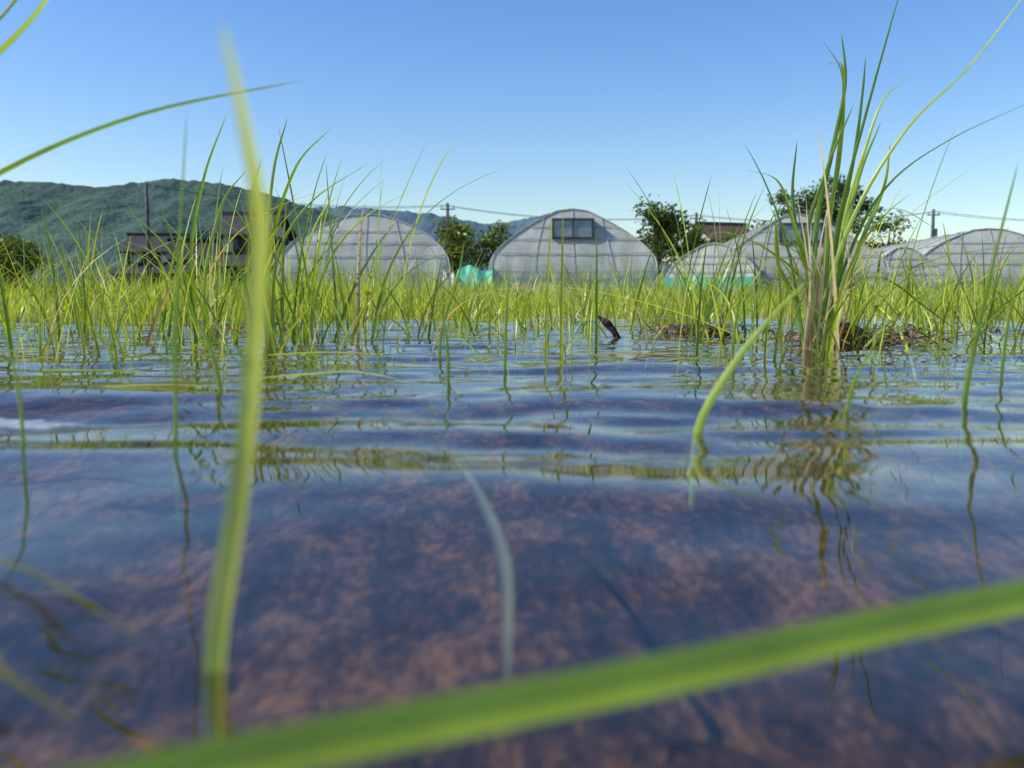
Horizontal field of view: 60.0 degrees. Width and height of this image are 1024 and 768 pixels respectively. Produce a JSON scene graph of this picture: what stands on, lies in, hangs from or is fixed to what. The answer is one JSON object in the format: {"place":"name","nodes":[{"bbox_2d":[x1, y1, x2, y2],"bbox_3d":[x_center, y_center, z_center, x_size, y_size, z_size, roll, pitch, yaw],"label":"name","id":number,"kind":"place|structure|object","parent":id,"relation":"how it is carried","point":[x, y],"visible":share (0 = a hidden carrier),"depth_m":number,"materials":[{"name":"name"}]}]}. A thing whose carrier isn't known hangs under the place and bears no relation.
{"place":"outdoors","nodes":[
{"label":"outdoors","id":0,"kind":"place"},
{"bbox_2d":[0,178,458,287],"bbox_3d":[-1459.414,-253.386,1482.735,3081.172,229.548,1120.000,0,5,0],"label":"mountain ridge","id":1,"kind":"structure","parent":0,"point":[117,216],"depth_m":1276.37,"materials":[{"name":"green plant"}]},
{"bbox_2d":[308,206,671,280],"bbox_3d":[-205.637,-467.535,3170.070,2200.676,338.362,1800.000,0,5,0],"label":"distant mountain","id":2,"kind":"structure","parent":0,"point":[426,223],"depth_m":3055.59,"materials":[{"name":"green plant"}]},
{"bbox_2d":[0,298,1023,767],"bbox_3d":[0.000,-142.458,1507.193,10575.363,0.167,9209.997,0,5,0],"label":"ground","id":3,"kind":"structure","parent":0,"point":[360,586],"depth_m":0.30,"materials":[{"name":"soil"}]},
{"bbox_2d":[0,239,40,290],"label":"broadleaf tree","id":4,"kind":"object","parent":3,"relation":"on","point":[29,269],"depth_m":59.71,"materials":[{"name":"green plant"}]},
{"bbox_2d":[0,233,53,289],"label":"broadleaf tree","id":5,"kind":"object","parent":3,"relation":"on","point":[14,250],"visible":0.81,"depth_m":55.47,"materials":[{"name":"green plant"}]},
{"bbox_2d":[0,201,195,368],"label":"rice plant","id":6,"kind":"object","parent":3,"relation":"on","point":[151,330],"visible":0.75,"depth_m":0.98,"materials":[{"name":"green plant"}]},
{"bbox_2d":[58,217,151,352],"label":"rice plant","id":7,"kind":"object","parent":3,"relation":"on","point":[98,314],"visible":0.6,"depth_m":1.35,"materials":[{"name":"green plant"}]},
{"bbox_2d":[103,233,188,288],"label":"farmhouse","id":8,"kind":"object","parent":3,"relation":"on","point":[138,239],"visible":0.37,"depth_m":80.09,"materials":[{"name":"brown wood"}]},
{"bbox_2d":[123,276,140,288],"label":"window","id":9,"kind":"structure","parent":8,"relation":"in","point":[129,283],"depth_m":79.25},
{"bbox_2d":[129,255,145,260],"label":"upper window","id":10,"kind":"structure","parent":8,"relation":"in","point":[143,258],"depth_m":80.06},
{"bbox_2d":[138,182,153,288],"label":"utility pole","id":11,"kind":"object","parent":3,"relation":"on","point":[149,208],"visible":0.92,"depth_m":69.03,"materials":[{"name":"concrete"}]},
{"bbox_2d":[90,227,233,356],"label":"rice plant","id":12,"kind":"object","parent":3,"relation":"on","point":[164,320],"visible":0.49,"depth_m":1.25,"materials":[{"name":"green plant"}]},
{"bbox_2d":[152,238,218,289],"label":"farmhouse","id":13,"kind":"object","parent":3,"relation":"on","point":[170,246],"visible":0.18,"depth_m":72.52,"materials":[{"name":"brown wood"}]},
{"bbox_2d":[170,274,187,286],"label":"window","id":14,"kind":"structure","parent":13,"relation":"in","point":[172,275],"depth_m":70.98,"materials":[{"name":"grey glass"}]},
{"bbox_2d":[126,204,344,367],"bbox_3d":[-0.335,-0.113,1.026,0.289,0.192,0.194,0,5,0],"label":"rice plant","id":15,"kind":"object","parent":3,"relation":"on","point":[193,287],"visible":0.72,"depth_m":1.05,"materials":[{"name":"green plant"}]},
{"bbox_2d":[186,211,297,293],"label":"farmhouse","id":16,"kind":"object","parent":3,"relation":"on","point":[238,239],"visible":0.29,"depth_m":64.30,"materials":[{"name":"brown wood"}]},
{"bbox_2d":[210,270,229,285],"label":"window","id":17,"kind":"structure","parent":16,"relation":"in","point":[214,270],"depth_m":63.61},
{"bbox_2d":[220,238,237,249],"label":"upper window","id":18,"kind":"structure","parent":16,"relation":"in","point":[235,240],"depth_m":64.30,"materials":[{"name":"black glass"}]},
{"bbox_2d":[3,283,662,297],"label":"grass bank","id":19,"kind":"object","parent":3,"relation":"on","point":[57,287],"depth_m":91.34,"materials":[{"name":"green plant"}]},
{"bbox_2d":[277,213,451,291],"bbox_3d":[-7.221,-6.846,51.471,7.484,3.805,26.180,0,5,-3],"label":"greenhouse","id":20,"kind":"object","parent":3,"relation":"on","point":[347,249],"visible":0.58,"depth_m":39.03,"materials":[{"name":"white plastic"}]},
{"bbox_2d":[440,203,454,248],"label":"utility pole","id":21,"kind":"object","parent":3,"relation":"on","point":[447,209],"visible":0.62,"depth_m":72.90,"materials":[{"name":"concrete"}]},
{"bbox_2d":[442,271,454,286],"bbox_3d":[-2.700,-4.273,37.862,0.600,1.281,0.996,0,5,0],"label":"white tarpaulin","id":22,"kind":"object","parent":3,"relation":"on","point":[449,278],"visible":0.29,"depth_m":37.89,"materials":[{"name":"white plastic"}]},
{"bbox_2d":[350,256,558,362],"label":"rice plant","id":23,"kind":"object","parent":3,"relation":"on","point":[429,324],"visible":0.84,"depth_m":1.15,"materials":[{"name":"green plant"}]},
{"bbox_2d":[428,215,486,279],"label":"broadleaf tree","id":24,"kind":"object","parent":3,"relation":"on","point":[453,244],"visible":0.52,"depth_m":50.46,"materials":[{"name":"green plant"}]},
{"bbox_2d":[426,270,513,341],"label":"rice plant","id":25,"kind":"object","parent":3,"relation":"on","point":[472,303],"visible":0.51,"depth_m":1.72,"materials":[{"name":"green plant"}]},
{"bbox_2d":[455,265,495,291],"bbox_3d":[-1.600,-4.397,38.198,1.900,1.466,1.063,0,5,0],"label":"teal tarpaulin","id":26,"kind":"object","parent":3,"relation":"on","point":[468,271],"visible":0.34,"depth_m":38.26,"materials":[{"name":"teal plastic"}]},
{"bbox_2d":[441,445,512,682],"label":"submerged leaf","id":27,"kind":"object","parent":3,"relation":"on","point":[501,547],"visible":0.96,"depth_m":0.18,"materials":[{"name":"plant"}]},
{"bbox_2d":[474,220,514,269],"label":"broadleaf tree","id":28,"kind":"object","parent":3,"relation":"on","point":[491,243],"visible":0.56,"depth_m":52.15,"materials":[{"name":"green plant"}]},
{"bbox_2d":[489,208,657,297],"bbox_3d":[2.911,-6.920,51.183,7.283,4.006,26.180,0,5,1],"label":"greenhouse","id":29,"kind":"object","parent":3,"relation":"on","point":[520,248],"visible":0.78,"depth_m":38.59,"materials":[{"name":"white plastic"}]},
{"bbox_2d":[554,220,591,236],"bbox_3d":[2.666,-6.814,39.019,1.640,0.711,0.660,0,5,1],"label":"vent window","id":30,"kind":"structure","parent":29,"relation":"in","point":[582,228],"depth_m":38.69,"materials":[{"name":"glass"}]},
{"bbox_2d":[598,315,623,363],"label":"broken stem","id":31,"kind":"object","parent":3,"relation":"on","point":[609,325],"visible":0.74,"depth_m":1.11,"materials":[{"name":"brown plant"}]},
{"bbox_2d":[632,193,696,288],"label":"broadleaf tree","id":32,"kind":"object","parent":3,"relation":"on","point":[656,238],"visible":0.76,"depth_m":56.61,"materials":[{"name":"green plant"}]},
{"bbox_2d":[671,219,715,264],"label":"broadleaf tree","id":33,"kind":"object","parent":3,"relation":"on","point":[692,238],"visible":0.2,"depth_m":58.90,"materials":[{"name":"green plant"}]},
{"bbox_2d":[689,213,702,233],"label":"utility pole","id":34,"kind":"object","parent":3,"relation":"on","point":[696,218],"visible":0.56,"depth_m":76.91,"materials":[{"name":"concrete"}]},
{"bbox_2d":[665,221,750,274],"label":"farmhouse","id":35,"kind":"object","parent":3,"relation":"on","point":[722,228],"visible":0.11,"depth_m":85.23,"materials":[{"name":"brown wood"}]},
{"bbox_2d":[663,243,762,297],"bbox_3d":[11.359,-5.435,44.811,3.757,2.249,20.180,2,6,20],"label":"greenhouse","id":36,"kind":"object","parent":3,"relation":"on","point":[711,261],"visible":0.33,"depth_m":35.71,"materials":[{"name":"white plastic"}]},
{"bbox_2d":[662,194,766,329],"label":"rice plant","id":37,"kind":"object","parent":3,"relation":"on","point":[704,301],"visible":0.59,"depth_m":1.30,"materials":[{"name":"green plant"}]},
{"bbox_2d":[622,165,813,361],"bbox_3d":[0.258,-0.163,1.173,0.224,0.264,0.258,0,5,0],"label":"rice plant","id":38,"kind":"object","parent":3,"relation":"on","point":[708,312],"visible":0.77,"depth_m":1.15,"materials":[{"name":"green plant"}]},
{"bbox_2d":[713,230,741,243],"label":"broadleaf tree","id":39,"kind":"object","parent":3,"relation":"on","point":[727,239],"visible":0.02,"depth_m":61.70,"materials":[{"name":"green plant"}]},
{"bbox_2d":[742,219,766,233],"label":"broadleaf tree","id":40,"kind":"object","parent":3,"relation":"on","point":[752,225],"visible":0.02,"depth_m":68.68,"materials":[{"name":"green plant"}]},
{"bbox_2d":[532,0,1023,381],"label":"rice plant","id":41,"kind":"object","parent":3,"relation":"on","point":[818,294],"visible":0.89,"depth_m":0.92,"materials":[{"name":"green plant"}]},
{"bbox_2d":[724,214,888,296],"bbox_3d":[13.392,-6.533,48.953,6.982,3.654,24.180,1,5,6],"label":"greenhouse","id":42,"kind":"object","parent":3,"relation":"on","point":[767,255],"visible":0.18,"depth_m":37.48,"materials":[{"name":"white plastic"}]},
{"bbox_2d":[781,225,821,240],"bbox_3d":[12.279,-6.432,37.846,1.640,0.648,0.660,1,5,6],"label":"vent window","id":43,"kind":"structure","parent":42,"relation":"in","point":[789,227],"depth_m":37.52,"materials":[{"name":"glass"}]},
{"bbox_2d":[767,173,885,234],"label":"broadleaf tree","id":44,"kind":"object","parent":3,"relation":"on","point":[810,197],"visible":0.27,"depth_m":68.70,"materials":[{"name":"green plant"}]},
{"bbox_2d":[780,225,915,325],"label":"rice plant","id":45,"kind":"object","parent":3,"relation":"on","point":[860,315],"visible":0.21,"depth_m":1.21,"materials":[{"name":"green plant"}]},
{"bbox_2d":[864,209,915,248],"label":"broadleaf tree","id":46,"kind":"object","parent":3,"relation":"on","point":[884,226],"visible":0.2,"depth_m":71.04,"materials":[{"name":"green plant"}]},
{"bbox_2d":[879,246,946,296],"bbox_3d":[19.174,-5.733,47.423,3.468,2.349,16.180,1,6,11],"label":"greenhouse","id":47,"kind":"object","parent":3,"relation":"on","point":[889,254],"visible":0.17,"depth_m":39.81,"materials":[{"name":"white plastic"}]},
{"bbox_2d":[927,209,939,236],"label":"utility pole","id":48,"kind":"object","parent":3,"relation":"on","point":[934,232],"visible":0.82,"depth_m":78.94,"materials":[{"name":"concrete"}]},
{"bbox_2d":[873,228,1023,291],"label":"greenhouse","id":49,"kind":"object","parent":3,"relation":"on","point":[971,240],"visible":0.3,"depth_m":42.30,"materials":[{"name":"white plastic"}]},
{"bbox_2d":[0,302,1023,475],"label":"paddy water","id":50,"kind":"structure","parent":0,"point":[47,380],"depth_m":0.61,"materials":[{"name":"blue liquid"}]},
{"bbox_2d":[0,325,26,532],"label":"rice leaf","id":51,"kind":"object","parent":50,"relation":"on","point":[24,455],"visible":1,"depth_m":0.30,"materials":[{"name":"green plant"}]},
{"bbox_2d":[0,418,76,428],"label":"floating scum","id":52,"kind":"object","parent":50,"relation":"on","point":[12,423],"visible":0.9,"depth_m":0.35,"materials":[{"name":"white"}]},
{"bbox_2d":[0,217,77,335],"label":"rice plant","id":53,"kind":"object","parent":50,"relation":"on","point":[24,309],"visible":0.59,"depth_m":1.70,"materials":[{"name":"green plant"}]},
{"bbox_2d":[0,662,80,722],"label":"floating leaf","id":54,"kind":"object","parent":50,"relation":"on","point":[8,676],"visible":1,"depth_m":0.11,"materials":[{"name":"green plant"}]},
{"bbox_2d":[31,223,96,340],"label":"rice plant","id":55,"kind":"object","parent":50,"relation":"on","point":[70,307],"visible":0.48,"depth_m":1.58,"materials":[{"name":"green plant"}]},
{"bbox_2d":[0,561,145,641],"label":"floating leaf","id":56,"kind":"object","parent":50,"relation":"on","point":[51,581],"visible":1,"depth_m":0.14,"materials":[{"name":"green plant"}]},
{"bbox_2d":[1,203,177,357],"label":"rice plant","id":57,"kind":"object","parent":50,"relation":"on","point":[57,304],"visible":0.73,"depth_m":1.13,"materials":[{"name":"green plant"}]},
{"bbox_2d":[0,0,301,175],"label":"rice leaf","id":58,"kind":"object","parent":50,"relation":"on","point":[13,38],"visible":0.98,"depth_m":0.39,"materials":[{"name":"green plant"}]},
{"bbox_2d":[173,115,186,521],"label":"rice leaf","id":59,"kind":"object","parent":50,"relation":"on","point":[176,467],"visible":1,"depth_m":0.32,"materials":[{"name":"green plant"}]},
{"bbox_2d":[20,176,343,364],"bbox_3d":[-0.379,-0.146,1.044,0.350,0.255,0.240,-3,6,-29],"label":"rice plant","id":60,"kind":"object","parent":50,"relation":"on","point":[221,304],"visible":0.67,"depth_m":1.09,"materials":[{"name":"green plant"}]},
{"bbox_2d":[141,117,244,364],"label":"rice plant","id":61,"kind":"object","parent":50,"relation":"on","point":[190,272],"visible":0.72,"depth_m":1.10,"materials":[{"name":"green plant"}]},
{"bbox_2d":[122,169,271,352],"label":"rice plant","id":62,"kind":"object","parent":50,"relation":"on","point":[202,259],"visible":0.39,"depth_m":1.29,"materials":[{"name":"green plant"}]},
{"bbox_2d":[171,210,247,449],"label":"rice leaf","id":63,"kind":"object","parent":50,"relation":"on","point":[221,396],"visible":0.7,"depth_m":0.47,"materials":[{"name":"green plant"}]},
{"bbox_2d":[42,369,395,378],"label":"floating leaf","id":64,"kind":"object","parent":50,"relation":"on","point":[299,374],"visible":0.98,"depth_m":0.56,"materials":[{"name":"green plant"}]},
{"bbox_2d":[203,21,267,740],"bbox_3d":[-0.035,0.012,0.118,0.009,0.113,0.012,-5,7,-44],"label":"rice leaf","id":65,"kind":"object","parent":50,"relation":"on","point":[224,581],"visible":0.97,"depth_m":0.12,"materials":[{"name":"green plant"}]},
{"bbox_2d":[202,120,362,368],"bbox_3d":[-0.270,-0.174,1.138,0.209,0.292,0.239,0,5,0],"label":"rice plant","id":66,"kind":"object","parent":50,"relation":"on","point":[268,301],"visible":0.51,"depth_m":1.04,"materials":[{"name":"green plant"}]},
{"bbox_2d":[263,185,313,357],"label":"rice plant","id":67,"kind":"object","parent":50,"relation":"on","point":[289,325],"visible":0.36,"depth_m":1.24,"materials":[{"name":"green plant"}]},
{"bbox_2d":[215,127,425,362],"bbox_3d":[-0.217,-0.171,1.103,0.237,0.294,0.300,0,5,0],"label":"rice plant","id":68,"kind":"object","parent":50,"relation":"on","point":[311,314],"visible":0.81,"depth_m":1.07,"materials":[{"name":"green plant"}]},
{"bbox_2d":[221,151,422,363],"bbox_3d":[-0.250,-0.154,1.130,0.250,0.255,0.179,-4,7,-36],"label":"rice plant","id":69,"kind":"object","parent":50,"relation":"on","point":[280,312],"visible":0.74,"depth_m":1.11,"materials":[{"name":"green plant"}]},
{"bbox_2d":[0,349,673,386],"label":"floating leaf","id":70,"kind":"object","parent":50,"relation":"on","point":[129,385],"visible":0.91,"depth_m":0.79,"materials":[{"name":"green plant"}]},
{"bbox_2d":[350,139,495,362],"bbox_3d":[-0.105,-0.157,1.102,0.200,0.266,0.441,0,5,0],"label":"rice plant","id":71,"kind":"object","parent":50,"relation":"on","point":[378,312],"visible":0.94,"depth_m":1.04,"materials":[{"name":"green plant"}]},
{"bbox_2d":[503,265,510,411],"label":"rice leaf","id":72,"kind":"object","parent":50,"relation":"on","point":[505,355],"visible":0.91,"depth_m":0.63,"materials":[{"name":"green plant"}]},
{"bbox_2d":[0,200,1023,395],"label":"rice seedlings","id":73,"kind":"object","parent":50,"relation":"on","point":[973,318],"visible":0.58,"depth_m":0.98,"materials":[{"name":"green plant"}]},
{"bbox_2d":[0,321,1023,406],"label":"straw debris","id":74,"kind":"object","parent":50,"relation":"on","point":[907,334],"visible":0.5,"depth_m":0.96,"materials":[{"name":"brown plant"}]},
{"bbox_2d":[495,278,539,345],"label":"rice plant","id":75,"kind":"object","parent":50,"relation":"on","point":[524,316],"visible":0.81,"depth_m":1.48,"materials":[{"name":"green plant"}]},
{"bbox_2d":[537,271,611,346],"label":"rice plant","id":76,"kind":"object","parent":50,"relation":"on","point":[584,345],"visible":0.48,"depth_m":1.45,"materials":[{"name":"green plant"}]},
{"bbox_2d":[584,243,728,346],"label":"rice plant","id":77,"kind":"object","parent":50,"relation":"on","point":[639,320],"visible":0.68,"depth_m":1.39,"materials":[{"name":"green plant"}]},
{"bbox_2d":[664,198,795,368],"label":"rice plant","id":78,"kind":"object","parent":50,"relation":"on","point":[732,318],"visible":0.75,"depth_m":1.05,"materials":[{"name":"green plant"}]},
{"bbox_2d":[689,279,808,506],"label":"rice leaf","id":79,"kind":"object","parent":50,"relation":"on","point":[710,401],"visible":0.96,"depth_m":0.34,"materials":[{"name":"green plant"}]},
{"bbox_2d":[750,230,940,332],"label":"rice plant","id":80,"kind":"object","parent":50,"relation":"on","point":[864,285],"visible":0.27,"depth_m":1.28,"materials":[{"name":"green plant"}]},
{"bbox_2d":[838,329,883,475],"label":"rice leaf","id":81,"kind":"object","parent":50,"relation":"on","point":[845,418],"visible":0.95,"depth_m":0.40,"materials":[{"name":"green plant"}]},
{"bbox_2d":[883,224,960,358],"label":"rice plant","id":82,"kind":"object","parent":50,"relation":"on","point":[951,301],"visible":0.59,"depth_m":1.19,"materials":[{"name":"green plant"}]},
{"bbox_2d":[900,256,980,340],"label":"rice plant","id":83,"kind":"object","parent":50,"relation":"on","point":[913,308],"visible":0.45,"depth_m":1.48,"materials":[{"name":"green plant"}]},
{"bbox_2d":[960,165,1017,459],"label":"rice leaf","id":84,"kind":"object","parent":50,"relation":"on","point":[970,367],"visible":0.96,"depth_m":0.44,"materials":[{"name":"green plant"}]},
{"bbox_2d":[958,226,1023,333],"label":"rice plant","id":85,"kind":"object","parent":50,"relation":"on","point":[993,295],"visible":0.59,"depth_m":1.58,"materials":[{"name":"green plant"}]},
{"bbox_2d":[0,236,1023,347],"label":"rice field","id":86,"kind":"structure","parent":0,"point":[392,306],"depth_m":3.27,"materials":[{"name":"green plant"}]},
{"bbox_2d":[0,275,1023,298],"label":"grass bank","id":87,"kind":"structure","parent":0,"point":[535,289],"depth_m":29.16,"materials":[{"name":"green plant"}]},
{"bbox_2d":[0,0,1023,263],"label":"sky","id":88,"kind":"structure","parent":0,"point":[555,98],"materials":[{"name":"blue"}]},
{"bbox_2d":[11,184,1023,221],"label":"power lines","id":89,"kind":"object","parent":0,"point":[441,205],"visible":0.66,"depth_m":72.14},
{"bbox_2d":[82,581,1023,767],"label":"rice leaf","id":90,"kind":"object","parent":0,"point":[327,741],"visible":1,"depth_m":0.09,"materials":[{"name":"green plant"}]}
]}

